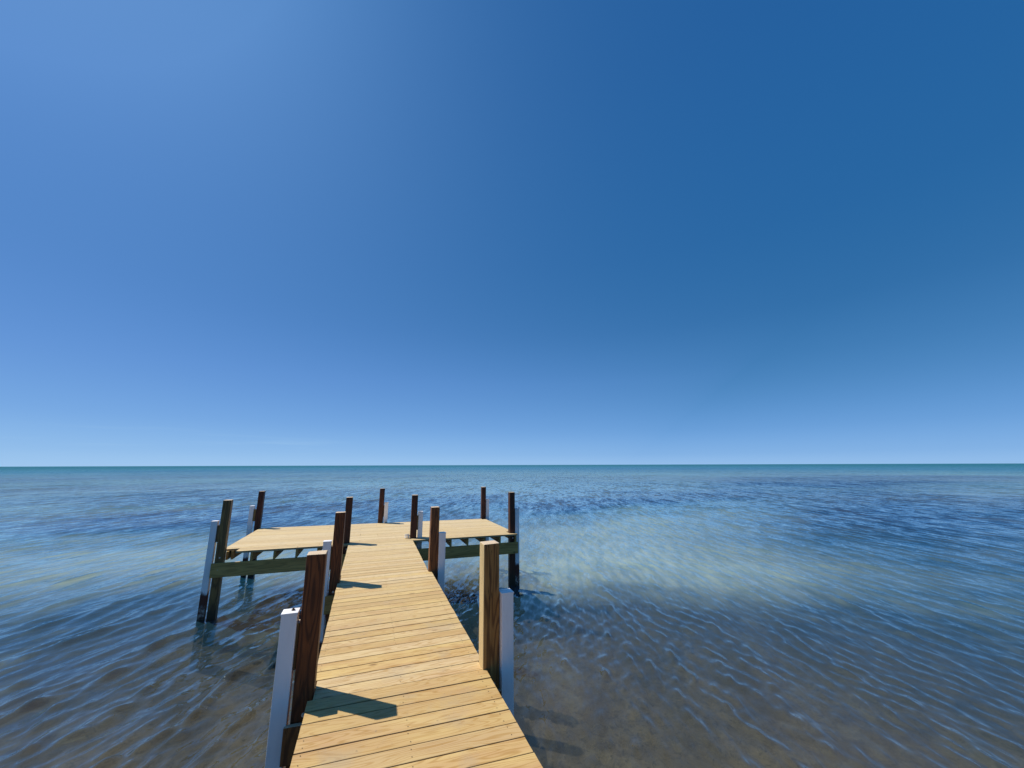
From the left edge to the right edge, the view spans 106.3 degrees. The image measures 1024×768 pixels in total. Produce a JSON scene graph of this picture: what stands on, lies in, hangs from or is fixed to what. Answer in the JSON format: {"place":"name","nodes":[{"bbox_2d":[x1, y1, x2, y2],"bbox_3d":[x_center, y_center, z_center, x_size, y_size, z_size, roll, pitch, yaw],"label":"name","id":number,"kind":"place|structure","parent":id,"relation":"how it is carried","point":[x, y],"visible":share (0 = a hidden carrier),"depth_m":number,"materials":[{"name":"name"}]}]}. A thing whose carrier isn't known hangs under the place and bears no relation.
{"place":"outdoors","nodes":[
{"label":"outdoors","id":0,"kind":"place"},
{"bbox_2d":[0,463,1023,767],"bbox_3d":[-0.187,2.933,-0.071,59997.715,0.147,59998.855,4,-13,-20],"label":"water","id":1,"kind":"structure","parent":0,"point":[768,615],"depth_m":7.95,"materials":[{"name":"blue liquid"}]},
{"bbox_2d":[0,0,1023,466],"label":"sky","id":2,"kind":"structure","parent":0,"point":[233,232],"materials":[{"name":"blue"}]},
{"bbox_3d":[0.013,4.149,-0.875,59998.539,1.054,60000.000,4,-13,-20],"label":"seabed","id":3,"kind":"structure","parent":0,"visible":0},
{"bbox_2d":[196,487,542,767],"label":"pier","id":4,"kind":"structure","parent":3,"relation":"on","point":[393,669],"depth_m":3.31,"materials":[{"name":"brown wood"}]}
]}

